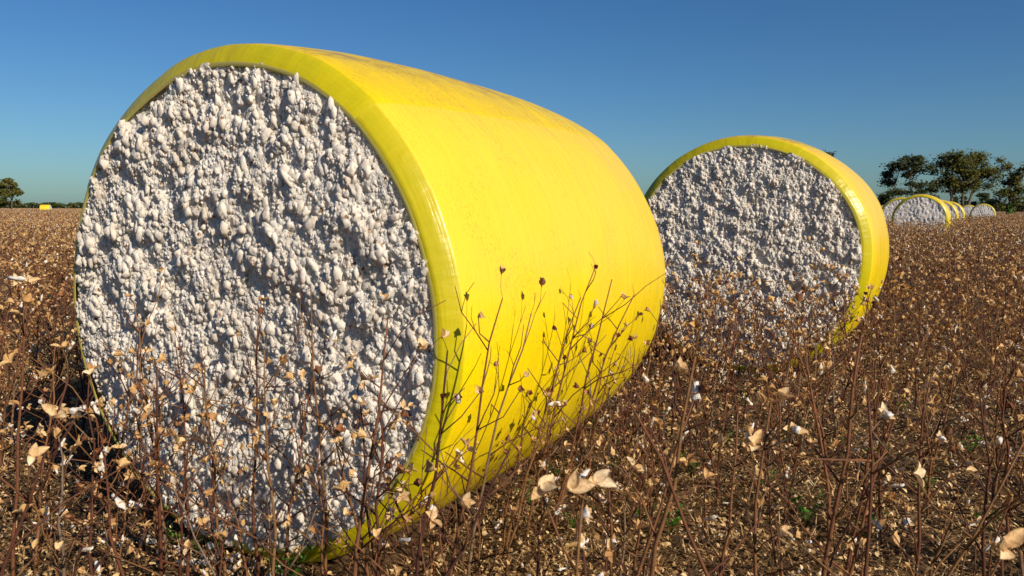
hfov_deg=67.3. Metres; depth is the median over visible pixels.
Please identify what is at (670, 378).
cotton plant
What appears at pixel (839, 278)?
cotton plant
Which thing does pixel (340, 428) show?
cotton plant
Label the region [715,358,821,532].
cotton plant
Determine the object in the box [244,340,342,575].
cotton plant
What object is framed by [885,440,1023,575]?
cotton plant
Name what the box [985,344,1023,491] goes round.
cotton plant
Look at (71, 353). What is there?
cotton plant
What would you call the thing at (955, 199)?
tree
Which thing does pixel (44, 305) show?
cotton plant
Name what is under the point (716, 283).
cotton plant
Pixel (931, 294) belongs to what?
cotton plant
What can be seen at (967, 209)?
cotton bale
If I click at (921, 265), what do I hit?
cotton plant
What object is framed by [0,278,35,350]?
cotton plant
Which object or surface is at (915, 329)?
cotton plant
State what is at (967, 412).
cotton plant
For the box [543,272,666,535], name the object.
cotton plant
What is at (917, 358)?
cotton plant
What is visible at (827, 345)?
cotton plant
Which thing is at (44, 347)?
cotton plant
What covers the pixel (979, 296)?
cotton plant
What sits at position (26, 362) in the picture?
cotton plant
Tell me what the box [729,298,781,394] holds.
cotton plant
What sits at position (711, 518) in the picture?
cotton plant
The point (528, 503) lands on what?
weed
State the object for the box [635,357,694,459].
cotton plant
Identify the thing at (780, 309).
cotton plant
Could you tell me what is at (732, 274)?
cotton plant
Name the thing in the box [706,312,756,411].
cotton plant
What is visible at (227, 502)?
cotton plant
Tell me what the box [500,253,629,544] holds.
cotton plant
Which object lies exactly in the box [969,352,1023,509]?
cotton plant
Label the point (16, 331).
cotton plant
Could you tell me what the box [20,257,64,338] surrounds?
cotton plant
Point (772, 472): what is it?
weed
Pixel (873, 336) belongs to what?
cotton plant
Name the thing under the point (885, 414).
cotton plant
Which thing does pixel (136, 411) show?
cotton plant
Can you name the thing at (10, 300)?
cotton plant
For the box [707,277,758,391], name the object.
cotton plant
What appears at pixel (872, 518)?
weed
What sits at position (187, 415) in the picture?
cotton plant
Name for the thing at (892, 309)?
cotton plant
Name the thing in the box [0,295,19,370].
cotton plant
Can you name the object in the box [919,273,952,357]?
cotton plant
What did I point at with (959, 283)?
cotton plant
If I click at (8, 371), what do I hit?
cotton plant
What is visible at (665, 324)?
cotton plant
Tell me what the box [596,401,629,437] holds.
cotton plant
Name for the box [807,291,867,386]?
cotton plant
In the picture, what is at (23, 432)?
cotton plant
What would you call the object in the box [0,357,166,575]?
cotton plant
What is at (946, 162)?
tree
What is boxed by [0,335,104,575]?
cotton plant
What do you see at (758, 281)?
cotton plant
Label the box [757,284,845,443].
cotton plant
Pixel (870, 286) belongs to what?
cotton plant
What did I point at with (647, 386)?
cotton plant
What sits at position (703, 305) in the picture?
cotton plant
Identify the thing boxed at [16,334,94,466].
cotton plant
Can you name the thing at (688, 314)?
cotton plant
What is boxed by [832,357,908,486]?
cotton plant
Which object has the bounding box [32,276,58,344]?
cotton plant
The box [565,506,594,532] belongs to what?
weed
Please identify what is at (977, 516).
weed
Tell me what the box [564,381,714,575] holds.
cotton plant
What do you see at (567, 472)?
cotton plant
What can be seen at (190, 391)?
cotton plant
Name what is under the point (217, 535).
cotton plant
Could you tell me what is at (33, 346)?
cotton plant
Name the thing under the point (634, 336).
cotton plant
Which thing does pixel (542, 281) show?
cotton plant
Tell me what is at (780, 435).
cotton plant
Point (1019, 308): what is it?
cotton plant
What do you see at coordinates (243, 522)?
cotton plant
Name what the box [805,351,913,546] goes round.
cotton plant
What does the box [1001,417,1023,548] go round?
cotton plant
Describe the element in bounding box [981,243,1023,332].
cotton plant
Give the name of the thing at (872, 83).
sky
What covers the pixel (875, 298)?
cotton plant
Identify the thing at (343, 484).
cotton plant
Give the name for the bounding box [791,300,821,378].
cotton plant
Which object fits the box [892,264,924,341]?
cotton plant
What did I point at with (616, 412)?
cotton plant
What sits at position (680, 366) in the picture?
cotton plant
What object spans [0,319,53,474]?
cotton plant
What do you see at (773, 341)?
cotton plant
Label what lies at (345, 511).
cotton plant
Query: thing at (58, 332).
cotton plant
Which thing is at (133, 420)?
cotton plant
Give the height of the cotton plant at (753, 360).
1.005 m
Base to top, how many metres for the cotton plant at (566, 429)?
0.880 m
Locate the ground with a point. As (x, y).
(336, 566)
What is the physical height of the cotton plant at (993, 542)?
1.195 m
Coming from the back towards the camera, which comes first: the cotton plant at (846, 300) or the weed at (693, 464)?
the cotton plant at (846, 300)
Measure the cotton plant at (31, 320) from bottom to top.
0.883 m
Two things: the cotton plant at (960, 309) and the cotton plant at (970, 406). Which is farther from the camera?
the cotton plant at (960, 309)
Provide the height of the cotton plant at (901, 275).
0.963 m
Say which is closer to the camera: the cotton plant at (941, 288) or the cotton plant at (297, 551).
the cotton plant at (297, 551)
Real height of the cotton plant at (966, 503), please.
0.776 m
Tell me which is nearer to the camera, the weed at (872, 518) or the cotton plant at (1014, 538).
the cotton plant at (1014, 538)
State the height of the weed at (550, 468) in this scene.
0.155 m
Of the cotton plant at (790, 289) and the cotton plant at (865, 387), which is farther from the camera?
the cotton plant at (790, 289)
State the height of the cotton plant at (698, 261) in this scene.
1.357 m
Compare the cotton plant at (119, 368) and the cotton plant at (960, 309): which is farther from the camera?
the cotton plant at (960, 309)
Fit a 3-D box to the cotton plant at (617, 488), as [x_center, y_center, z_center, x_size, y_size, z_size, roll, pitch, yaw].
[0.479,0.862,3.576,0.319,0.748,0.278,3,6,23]
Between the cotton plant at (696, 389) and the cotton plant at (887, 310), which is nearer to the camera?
the cotton plant at (696, 389)
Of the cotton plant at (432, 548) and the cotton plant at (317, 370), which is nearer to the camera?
the cotton plant at (317, 370)
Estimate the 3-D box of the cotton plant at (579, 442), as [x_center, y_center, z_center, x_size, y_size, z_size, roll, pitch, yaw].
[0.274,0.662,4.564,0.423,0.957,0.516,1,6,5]
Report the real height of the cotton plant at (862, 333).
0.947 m
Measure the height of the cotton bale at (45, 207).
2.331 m
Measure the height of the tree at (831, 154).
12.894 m
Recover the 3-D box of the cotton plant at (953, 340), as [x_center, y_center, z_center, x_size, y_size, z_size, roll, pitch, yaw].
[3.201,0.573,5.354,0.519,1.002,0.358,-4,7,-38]
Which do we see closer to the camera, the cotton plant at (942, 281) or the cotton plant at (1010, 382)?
the cotton plant at (1010, 382)
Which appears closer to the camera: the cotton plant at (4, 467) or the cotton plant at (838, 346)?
the cotton plant at (4, 467)
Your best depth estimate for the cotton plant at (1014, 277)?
6.95 m
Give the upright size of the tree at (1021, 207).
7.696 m
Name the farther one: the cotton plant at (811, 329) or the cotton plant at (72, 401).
the cotton plant at (811, 329)
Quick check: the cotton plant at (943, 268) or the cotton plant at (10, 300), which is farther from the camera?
the cotton plant at (943, 268)
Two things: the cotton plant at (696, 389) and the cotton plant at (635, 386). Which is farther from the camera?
the cotton plant at (635, 386)
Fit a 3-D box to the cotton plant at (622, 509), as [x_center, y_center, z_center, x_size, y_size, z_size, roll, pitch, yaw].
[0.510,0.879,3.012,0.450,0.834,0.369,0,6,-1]
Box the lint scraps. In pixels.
[1,333,1020,575]
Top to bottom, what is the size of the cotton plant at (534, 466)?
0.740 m
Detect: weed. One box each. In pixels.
[164,520,179,547]
[177,531,203,551]
[267,544,313,575]
[512,478,533,506]
[548,461,566,480]
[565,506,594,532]
[633,502,655,520]
[660,502,683,535]
[680,452,699,473]
[750,466,776,484]
[789,488,826,526]
[851,510,888,538]
[914,467,940,495]
[960,429,983,454]
[971,507,1004,531]
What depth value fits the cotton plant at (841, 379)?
4.88 m
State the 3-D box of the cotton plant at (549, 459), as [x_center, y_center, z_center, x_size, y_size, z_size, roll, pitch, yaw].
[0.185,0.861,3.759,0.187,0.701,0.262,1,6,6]
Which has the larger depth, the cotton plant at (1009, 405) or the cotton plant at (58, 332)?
the cotton plant at (58, 332)
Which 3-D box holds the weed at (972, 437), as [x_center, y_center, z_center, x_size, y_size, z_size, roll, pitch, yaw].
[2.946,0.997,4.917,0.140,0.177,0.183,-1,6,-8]
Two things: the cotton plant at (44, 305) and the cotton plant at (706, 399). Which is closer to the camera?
the cotton plant at (706, 399)
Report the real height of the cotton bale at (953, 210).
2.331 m
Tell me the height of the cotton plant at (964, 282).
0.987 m
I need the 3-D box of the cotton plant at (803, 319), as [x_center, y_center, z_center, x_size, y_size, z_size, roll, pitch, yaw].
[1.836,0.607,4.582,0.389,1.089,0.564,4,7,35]
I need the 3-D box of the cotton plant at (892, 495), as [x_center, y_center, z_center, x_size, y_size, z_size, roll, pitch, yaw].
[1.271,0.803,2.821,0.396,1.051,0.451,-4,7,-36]
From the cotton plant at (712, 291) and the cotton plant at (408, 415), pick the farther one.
the cotton plant at (712, 291)
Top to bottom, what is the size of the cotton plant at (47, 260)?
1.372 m
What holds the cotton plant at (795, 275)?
on the ground
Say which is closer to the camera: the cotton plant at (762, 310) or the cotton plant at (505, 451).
the cotton plant at (505, 451)
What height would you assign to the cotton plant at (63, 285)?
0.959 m
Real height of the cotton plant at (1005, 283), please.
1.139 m
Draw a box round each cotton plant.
[0,245,24,337]
[0,260,19,342]
[0,266,91,575]
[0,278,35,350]
[0,281,50,406]
[0,281,76,425]
[0,286,46,448]
[0,292,63,460]
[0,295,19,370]
[0,302,12,376]
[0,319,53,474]
[0,329,18,345]
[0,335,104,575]
[0,337,19,438]
[0,341,185,575]
[0,347,17,437]
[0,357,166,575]
[0,363,46,546]
[1,291,77,443]
[1,335,117,516]
[1,358,30,391]
[5,262,67,362]
[6,293,102,484]
[9,330,65,452]
[10,233,74,366]
[10,259,51,347]
[10,284,47,359]
[12,403,157,575]
[13,325,46,418]
[14,272,42,347]
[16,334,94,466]
[17,290,84,414]
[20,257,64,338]
[20,337,90,477]
[20,410,132,575]
[25,303,61,384]
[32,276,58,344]
[34,274,57,334]
[39,265,80,387]
[46,314,159,533]
[48,316,85,403]
[49,304,79,352]
[51,306,81,376]
[57,273,76,327]
[59,327,91,422]
[61,283,85,387]
[64,407,171,572]
[65,324,94,439]
[65,399,167,575]
[70,354,201,557]
[93,263,208,572]
[93,320,225,575]
[96,427,230,575]
[109,383,180,550]
[111,354,210,575]
[138,360,252,575]
[144,292,375,575]
[146,348,272,575]
[167,458,266,575]
[178,297,304,575]
[196,465,248,575]
[213,446,290,575]
[239,419,365,575]
[244,267,365,575]
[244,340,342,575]
[259,293,445,575]
[283,365,398,575]
[300,371,425,575]
[312,324,483,575]
[331,371,476,575]
[358,396,451,575]
[388,411,455,575]
[406,499,454,573]
[420,448,510,575]
[421,265,550,575]
[426,442,513,575]
[438,463,485,575]
[445,277,564,575]
[491,370,569,573]
[491,390,551,552]
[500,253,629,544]
[501,294,605,560]
[509,400,596,575]
[514,290,642,531]
[519,448,546,504]
[530,398,566,523]
[531,469,616,575]
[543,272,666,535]
[546,382,606,561]
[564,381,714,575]
[564,423,583,464]
[575,332,637,477]
[576,328,654,478]
[579,345,628,468]
[579,435,695,575]
[580,361,671,524]
[582,425,688,575]
[584,279,666,483]
[585,399,651,531]
[590,413,697,575]
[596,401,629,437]
[598,335,652,502]
[598,402,710,574]
[601,309,812,575]
[603,349,640,449]
[606,372,640,436]
[606,388,642,456]
[609,348,671,448]
[620,351,649,427]
[621,388,708,575]
[624,365,674,498]
[625,403,683,529]
[627,345,655,412]
[628,315,683,436]
[630,324,658,404]
[631,333,688,486]
[633,413,754,575]
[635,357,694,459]
[644,304,712,475]
[649,300,709,421]
[651,277,700,387]
[651,283,666,360]
[651,330,720,455]
[653,276,688,368]
[657,279,714,403]
[661,291,734,399]
[663,322,713,436]
[664,263,737,386]
[666,240,728,387]
[666,345,720,444]
[669,277,715,408]
[670,337,757,504]
[671,297,714,373]
[672,375,740,527]
[675,271,785,466]
[679,274,728,372]
[683,350,851,575]
[688,307,745,427]
[692,256,756,383]
[693,265,779,400]
[693,323,732,419]
[694,261,739,372]
[701,312,752,419]
[704,382,816,567]
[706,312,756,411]
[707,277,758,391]
[711,297,789,425]
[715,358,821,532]
[722,328,794,453]
[728,305,778,383]
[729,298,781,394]
[734,308,895,575]
[735,299,768,376]
[739,264,832,405]
[741,277,808,433]
[746,327,850,513]
[746,329,834,456]
[748,282,780,380]
[749,272,828,389]
[749,351,798,497]
[749,376,943,575]
[755,318,799,415]
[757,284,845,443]
[766,293,855,555]
[766,324,844,485]
[768,285,820,387]
[773,289,825,399]
[776,365,941,575]
[777,309,843,427]
[780,299,853,478]
[789,306,859,453]
[790,286,836,412]
[790,350,977,575]
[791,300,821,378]
[802,302,861,426]
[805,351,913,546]
[807,236,903,372]
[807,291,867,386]
[816,360,872,509]
[818,308,887,438]
[819,264,905,386]
[824,291,876,383]
[824,354,930,575]
[828,286,900,426]
[829,314,898,410]
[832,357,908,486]
[841,284,876,399]
[845,291,879,355]
[849,298,905,441]
[853,286,902,361]
[862,272,909,363]
[864,301,896,404]
[869,265,960,391]
[870,302,911,375]
[871,343,925,455]
[873,269,908,345]
[874,256,898,340]
[874,282,951,412]
[877,280,935,372]
[877,281,927,353]
[881,280,908,352]
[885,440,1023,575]
[889,346,978,520]
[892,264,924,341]
[893,318,945,414]
[900,262,931,340]
[901,301,958,366]
[905,307,956,374]
[908,341,992,493]
[911,316,964,406]
[912,267,968,348]
[913,326,982,467]
[914,284,967,374]
[918,265,954,335]
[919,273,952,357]
[920,425,999,575]
[924,340,1023,575]
[925,302,947,356]
[927,266,955,340]
[929,286,992,395]
[932,315,1023,561]
[934,263,998,381]
[936,299,1002,438]
[936,304,996,419]
[939,294,971,362]
[940,364,1023,562]
[945,273,974,359]
[945,333,1003,440]
[946,296,1023,467]
[954,261,1013,347]
[959,314,1023,458]
[963,267,1018,369]
[964,280,994,338]
[966,261,1014,351]
[969,283,1010,356]
[969,286,1023,398]
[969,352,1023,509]
[975,284,1023,379]
[975,420,1023,559]
[976,262,1023,364]
[978,289,1023,447]
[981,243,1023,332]
[984,309,1023,415]
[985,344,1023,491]
[990,248,1017,339]
[990,258,1023,351]
[997,528,1023,575]
[999,287,1023,355]
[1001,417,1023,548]
[1009,271,1023,355]
[1010,269,1023,354]
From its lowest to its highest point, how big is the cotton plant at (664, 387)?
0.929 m
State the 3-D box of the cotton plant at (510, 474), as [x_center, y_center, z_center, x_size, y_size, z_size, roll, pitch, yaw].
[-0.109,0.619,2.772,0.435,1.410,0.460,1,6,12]
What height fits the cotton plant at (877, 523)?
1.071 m
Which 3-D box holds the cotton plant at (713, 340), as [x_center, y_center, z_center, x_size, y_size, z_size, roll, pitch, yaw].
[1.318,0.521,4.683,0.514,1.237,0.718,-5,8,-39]
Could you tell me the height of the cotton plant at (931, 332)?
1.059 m
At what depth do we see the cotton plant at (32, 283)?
7.57 m
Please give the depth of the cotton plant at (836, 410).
3.90 m
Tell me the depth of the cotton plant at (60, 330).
8.04 m
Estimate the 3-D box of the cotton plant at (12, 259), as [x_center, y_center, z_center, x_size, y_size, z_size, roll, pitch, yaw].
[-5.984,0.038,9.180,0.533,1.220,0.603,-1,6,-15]
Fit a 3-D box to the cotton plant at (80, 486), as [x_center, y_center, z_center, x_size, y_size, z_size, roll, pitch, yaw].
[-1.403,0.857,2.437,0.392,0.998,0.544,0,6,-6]
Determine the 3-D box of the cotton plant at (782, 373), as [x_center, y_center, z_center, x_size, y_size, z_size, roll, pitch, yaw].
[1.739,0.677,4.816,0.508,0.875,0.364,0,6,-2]
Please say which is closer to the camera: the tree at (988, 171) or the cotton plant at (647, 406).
the cotton plant at (647, 406)
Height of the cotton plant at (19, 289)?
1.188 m
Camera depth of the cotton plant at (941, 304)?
7.51 m
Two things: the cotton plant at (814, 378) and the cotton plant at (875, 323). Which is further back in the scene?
the cotton plant at (875, 323)
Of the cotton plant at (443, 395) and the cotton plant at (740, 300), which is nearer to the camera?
the cotton plant at (443, 395)
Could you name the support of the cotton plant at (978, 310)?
on the ground
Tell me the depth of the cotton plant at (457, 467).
2.71 m
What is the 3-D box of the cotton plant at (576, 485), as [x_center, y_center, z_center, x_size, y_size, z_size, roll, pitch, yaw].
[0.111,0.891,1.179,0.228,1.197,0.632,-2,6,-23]
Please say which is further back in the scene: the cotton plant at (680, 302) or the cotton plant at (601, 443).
the cotton plant at (680, 302)
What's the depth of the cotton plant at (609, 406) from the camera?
4.57 m
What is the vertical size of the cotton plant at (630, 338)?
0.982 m
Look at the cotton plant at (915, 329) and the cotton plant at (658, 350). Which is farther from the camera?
the cotton plant at (915, 329)
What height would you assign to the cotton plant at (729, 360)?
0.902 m
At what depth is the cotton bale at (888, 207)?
43.02 m
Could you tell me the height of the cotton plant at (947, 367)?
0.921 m
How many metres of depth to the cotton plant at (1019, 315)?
8.27 m
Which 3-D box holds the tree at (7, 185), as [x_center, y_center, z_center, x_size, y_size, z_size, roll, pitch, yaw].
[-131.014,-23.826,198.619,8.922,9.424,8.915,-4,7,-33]
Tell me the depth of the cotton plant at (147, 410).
2.95 m
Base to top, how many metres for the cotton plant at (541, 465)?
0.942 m
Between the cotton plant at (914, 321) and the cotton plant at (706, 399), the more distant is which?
the cotton plant at (914, 321)
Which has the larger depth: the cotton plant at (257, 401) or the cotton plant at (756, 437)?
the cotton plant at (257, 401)
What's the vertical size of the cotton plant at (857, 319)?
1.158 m
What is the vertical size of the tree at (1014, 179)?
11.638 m
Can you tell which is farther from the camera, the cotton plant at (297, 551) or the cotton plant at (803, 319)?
the cotton plant at (803, 319)
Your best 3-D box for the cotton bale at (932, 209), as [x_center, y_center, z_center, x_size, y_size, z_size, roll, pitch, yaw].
[19.055,-3.192,35.837,2.408,2.331,2.520,4,7,31]
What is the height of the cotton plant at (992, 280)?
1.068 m
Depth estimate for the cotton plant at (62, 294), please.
6.31 m
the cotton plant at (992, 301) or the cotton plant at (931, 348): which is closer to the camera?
the cotton plant at (931, 348)
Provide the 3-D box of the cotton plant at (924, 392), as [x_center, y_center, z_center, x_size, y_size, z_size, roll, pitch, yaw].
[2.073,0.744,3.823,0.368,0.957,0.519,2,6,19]
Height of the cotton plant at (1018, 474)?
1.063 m
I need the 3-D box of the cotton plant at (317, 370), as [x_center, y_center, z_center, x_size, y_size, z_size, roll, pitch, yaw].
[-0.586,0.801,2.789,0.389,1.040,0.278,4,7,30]
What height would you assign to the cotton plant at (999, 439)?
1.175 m
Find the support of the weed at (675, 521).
on the ground
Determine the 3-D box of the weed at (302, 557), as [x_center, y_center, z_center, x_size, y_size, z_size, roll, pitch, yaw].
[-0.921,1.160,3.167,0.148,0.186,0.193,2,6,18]
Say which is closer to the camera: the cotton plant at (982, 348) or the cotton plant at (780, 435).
the cotton plant at (780, 435)
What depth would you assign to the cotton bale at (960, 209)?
61.27 m
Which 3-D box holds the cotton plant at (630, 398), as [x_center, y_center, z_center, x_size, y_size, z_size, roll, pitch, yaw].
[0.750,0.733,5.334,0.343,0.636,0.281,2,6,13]
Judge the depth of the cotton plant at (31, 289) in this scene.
8.43 m
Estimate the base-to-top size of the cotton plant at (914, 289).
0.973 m
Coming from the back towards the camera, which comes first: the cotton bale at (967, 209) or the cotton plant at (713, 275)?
the cotton bale at (967, 209)
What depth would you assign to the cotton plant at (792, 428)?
1.96 m
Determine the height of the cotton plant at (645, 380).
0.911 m
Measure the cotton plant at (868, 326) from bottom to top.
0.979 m
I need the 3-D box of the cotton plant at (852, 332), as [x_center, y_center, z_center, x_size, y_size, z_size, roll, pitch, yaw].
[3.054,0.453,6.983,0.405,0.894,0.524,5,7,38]
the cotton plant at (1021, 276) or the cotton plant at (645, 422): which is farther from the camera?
the cotton plant at (1021, 276)
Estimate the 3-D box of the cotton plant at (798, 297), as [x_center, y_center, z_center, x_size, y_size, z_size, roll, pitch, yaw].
[1.387,0.647,3.511,0.328,1.226,0.459,-1,6,-12]
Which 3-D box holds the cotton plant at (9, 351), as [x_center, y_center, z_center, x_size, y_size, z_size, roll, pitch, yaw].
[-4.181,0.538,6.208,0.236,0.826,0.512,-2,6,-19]
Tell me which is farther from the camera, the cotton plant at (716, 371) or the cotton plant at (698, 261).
the cotton plant at (698, 261)
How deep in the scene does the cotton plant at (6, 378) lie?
5.12 m
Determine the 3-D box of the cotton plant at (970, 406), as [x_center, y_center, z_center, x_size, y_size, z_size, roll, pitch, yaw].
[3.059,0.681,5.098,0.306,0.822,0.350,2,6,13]
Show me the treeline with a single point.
(53, 205)
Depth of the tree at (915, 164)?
148.38 m
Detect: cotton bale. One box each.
[39,205,51,209]
[73,43,664,562]
[644,135,888,372]
[882,197,906,227]
[891,194,950,242]
[942,200,958,223]
[944,201,964,217]
[963,205,973,214]
[969,204,995,219]
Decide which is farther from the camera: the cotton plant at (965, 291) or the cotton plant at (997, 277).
the cotton plant at (997, 277)
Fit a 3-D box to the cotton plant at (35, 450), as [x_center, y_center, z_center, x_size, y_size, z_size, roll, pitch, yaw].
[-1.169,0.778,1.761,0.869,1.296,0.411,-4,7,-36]
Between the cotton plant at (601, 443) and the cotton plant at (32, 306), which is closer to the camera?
the cotton plant at (601, 443)
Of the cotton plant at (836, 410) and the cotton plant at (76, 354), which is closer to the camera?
the cotton plant at (836, 410)
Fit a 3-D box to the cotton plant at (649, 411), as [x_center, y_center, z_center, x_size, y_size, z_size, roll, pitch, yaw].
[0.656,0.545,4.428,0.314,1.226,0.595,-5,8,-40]
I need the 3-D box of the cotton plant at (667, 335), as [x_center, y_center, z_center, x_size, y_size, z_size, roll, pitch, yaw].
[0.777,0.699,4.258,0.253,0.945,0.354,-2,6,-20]
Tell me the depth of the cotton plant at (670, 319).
7.41 m
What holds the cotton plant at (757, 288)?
on the ground
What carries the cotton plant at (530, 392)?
on the ground
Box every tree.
[0,178,23,208]
[824,150,836,156]
[876,153,942,205]
[926,149,986,201]
[939,149,1004,206]
[953,196,967,205]
[970,192,994,207]
[984,155,1023,213]
[1012,197,1023,211]
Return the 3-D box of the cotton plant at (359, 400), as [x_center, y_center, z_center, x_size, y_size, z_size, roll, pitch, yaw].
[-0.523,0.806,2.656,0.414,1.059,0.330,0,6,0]
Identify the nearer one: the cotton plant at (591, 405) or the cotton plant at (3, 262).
the cotton plant at (591, 405)
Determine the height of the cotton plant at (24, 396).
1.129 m
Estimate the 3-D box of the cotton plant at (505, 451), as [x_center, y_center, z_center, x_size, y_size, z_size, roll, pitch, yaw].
[0.183,0.630,3.419,0.475,1.261,0.405,0,6,0]
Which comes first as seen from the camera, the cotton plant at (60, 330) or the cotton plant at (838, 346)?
the cotton plant at (838, 346)
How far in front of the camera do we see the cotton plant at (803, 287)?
6.48 m
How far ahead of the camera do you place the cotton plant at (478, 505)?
3.05 m
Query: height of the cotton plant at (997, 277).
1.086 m
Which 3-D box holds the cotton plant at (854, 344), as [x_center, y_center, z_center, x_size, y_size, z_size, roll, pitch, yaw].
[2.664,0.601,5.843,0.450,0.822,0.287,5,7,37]
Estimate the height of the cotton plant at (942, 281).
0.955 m
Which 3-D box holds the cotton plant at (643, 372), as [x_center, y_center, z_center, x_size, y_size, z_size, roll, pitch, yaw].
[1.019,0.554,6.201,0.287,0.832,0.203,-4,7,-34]
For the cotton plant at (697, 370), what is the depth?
4.99 m
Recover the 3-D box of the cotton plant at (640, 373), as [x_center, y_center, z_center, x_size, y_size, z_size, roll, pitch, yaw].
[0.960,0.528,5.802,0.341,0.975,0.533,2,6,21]
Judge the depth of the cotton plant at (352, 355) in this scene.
3.07 m
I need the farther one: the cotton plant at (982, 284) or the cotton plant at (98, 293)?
the cotton plant at (982, 284)
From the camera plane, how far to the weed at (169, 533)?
3.55 m
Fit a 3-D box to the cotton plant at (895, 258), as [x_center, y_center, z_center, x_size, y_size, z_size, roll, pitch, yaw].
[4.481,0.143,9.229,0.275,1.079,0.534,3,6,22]
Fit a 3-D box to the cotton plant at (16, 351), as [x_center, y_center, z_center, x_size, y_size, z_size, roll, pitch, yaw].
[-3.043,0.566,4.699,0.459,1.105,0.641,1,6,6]
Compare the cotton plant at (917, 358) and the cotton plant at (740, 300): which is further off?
the cotton plant at (740, 300)
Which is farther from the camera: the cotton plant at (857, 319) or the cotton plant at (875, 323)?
the cotton plant at (857, 319)
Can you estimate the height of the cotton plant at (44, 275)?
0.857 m
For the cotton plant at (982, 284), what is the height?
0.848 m
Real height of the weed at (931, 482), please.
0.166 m
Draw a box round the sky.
[0,0,1023,206]
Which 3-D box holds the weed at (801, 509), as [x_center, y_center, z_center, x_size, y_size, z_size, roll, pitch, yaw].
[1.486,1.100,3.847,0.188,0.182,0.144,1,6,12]
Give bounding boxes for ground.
[0,230,1023,575]
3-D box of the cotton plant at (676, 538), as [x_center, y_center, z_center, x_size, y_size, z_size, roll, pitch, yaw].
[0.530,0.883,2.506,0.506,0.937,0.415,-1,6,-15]
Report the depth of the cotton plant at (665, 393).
5.25 m
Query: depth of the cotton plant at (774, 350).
5.79 m
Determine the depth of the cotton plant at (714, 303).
6.12 m
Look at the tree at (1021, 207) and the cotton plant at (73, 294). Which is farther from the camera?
the tree at (1021, 207)
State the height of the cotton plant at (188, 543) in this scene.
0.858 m
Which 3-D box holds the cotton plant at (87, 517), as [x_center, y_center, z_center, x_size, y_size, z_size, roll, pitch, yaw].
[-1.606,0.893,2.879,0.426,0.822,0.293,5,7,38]
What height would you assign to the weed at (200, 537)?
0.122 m
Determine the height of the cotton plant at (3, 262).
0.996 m
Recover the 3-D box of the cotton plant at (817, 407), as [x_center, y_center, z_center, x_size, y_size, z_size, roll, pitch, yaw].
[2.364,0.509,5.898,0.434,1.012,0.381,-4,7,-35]
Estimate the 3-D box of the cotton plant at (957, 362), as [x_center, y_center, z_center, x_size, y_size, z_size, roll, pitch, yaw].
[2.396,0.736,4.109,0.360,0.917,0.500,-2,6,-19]
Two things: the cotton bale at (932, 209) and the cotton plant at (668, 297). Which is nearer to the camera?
the cotton plant at (668, 297)
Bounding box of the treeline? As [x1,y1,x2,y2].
[0,202,82,207]
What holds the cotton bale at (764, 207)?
on the ground
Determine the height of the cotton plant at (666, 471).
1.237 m
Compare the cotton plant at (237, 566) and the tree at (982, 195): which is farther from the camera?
the tree at (982, 195)
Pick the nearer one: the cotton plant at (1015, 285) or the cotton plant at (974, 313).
the cotton plant at (974, 313)
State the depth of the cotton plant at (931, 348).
6.06 m
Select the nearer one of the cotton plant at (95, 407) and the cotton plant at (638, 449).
the cotton plant at (95, 407)
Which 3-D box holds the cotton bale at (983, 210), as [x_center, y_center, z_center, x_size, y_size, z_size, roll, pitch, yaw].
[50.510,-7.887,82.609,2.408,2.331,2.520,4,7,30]
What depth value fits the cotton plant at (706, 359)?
5.62 m
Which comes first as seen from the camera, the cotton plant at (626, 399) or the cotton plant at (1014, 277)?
the cotton plant at (626, 399)
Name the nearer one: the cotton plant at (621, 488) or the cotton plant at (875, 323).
the cotton plant at (621, 488)
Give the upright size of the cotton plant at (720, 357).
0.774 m
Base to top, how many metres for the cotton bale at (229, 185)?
2.344 m
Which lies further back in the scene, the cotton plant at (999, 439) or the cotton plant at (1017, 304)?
the cotton plant at (1017, 304)
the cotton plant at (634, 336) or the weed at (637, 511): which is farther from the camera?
the cotton plant at (634, 336)
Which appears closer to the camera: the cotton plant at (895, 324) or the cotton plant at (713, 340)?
the cotton plant at (713, 340)
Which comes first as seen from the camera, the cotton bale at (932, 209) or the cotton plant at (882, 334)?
the cotton plant at (882, 334)
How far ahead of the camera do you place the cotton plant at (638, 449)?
4.23 m
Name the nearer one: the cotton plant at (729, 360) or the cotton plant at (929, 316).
the cotton plant at (729, 360)
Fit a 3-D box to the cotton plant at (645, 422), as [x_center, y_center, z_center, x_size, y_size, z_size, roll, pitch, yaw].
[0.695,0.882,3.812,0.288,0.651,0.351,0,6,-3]
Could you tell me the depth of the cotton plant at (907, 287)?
7.69 m
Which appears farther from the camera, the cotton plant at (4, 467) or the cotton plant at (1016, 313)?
the cotton plant at (1016, 313)
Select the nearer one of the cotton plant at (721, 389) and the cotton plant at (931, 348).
the cotton plant at (721, 389)
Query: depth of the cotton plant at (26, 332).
4.82 m
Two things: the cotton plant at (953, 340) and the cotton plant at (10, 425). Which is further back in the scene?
the cotton plant at (953, 340)
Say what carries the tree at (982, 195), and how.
on the ground
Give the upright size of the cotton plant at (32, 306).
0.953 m
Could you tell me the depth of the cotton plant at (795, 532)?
2.41 m
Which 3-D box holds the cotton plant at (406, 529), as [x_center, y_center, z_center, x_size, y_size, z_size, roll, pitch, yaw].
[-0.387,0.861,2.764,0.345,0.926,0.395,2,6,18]
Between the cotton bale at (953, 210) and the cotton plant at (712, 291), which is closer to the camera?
the cotton plant at (712, 291)
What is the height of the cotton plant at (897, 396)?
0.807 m
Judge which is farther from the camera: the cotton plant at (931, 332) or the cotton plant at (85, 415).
the cotton plant at (931, 332)

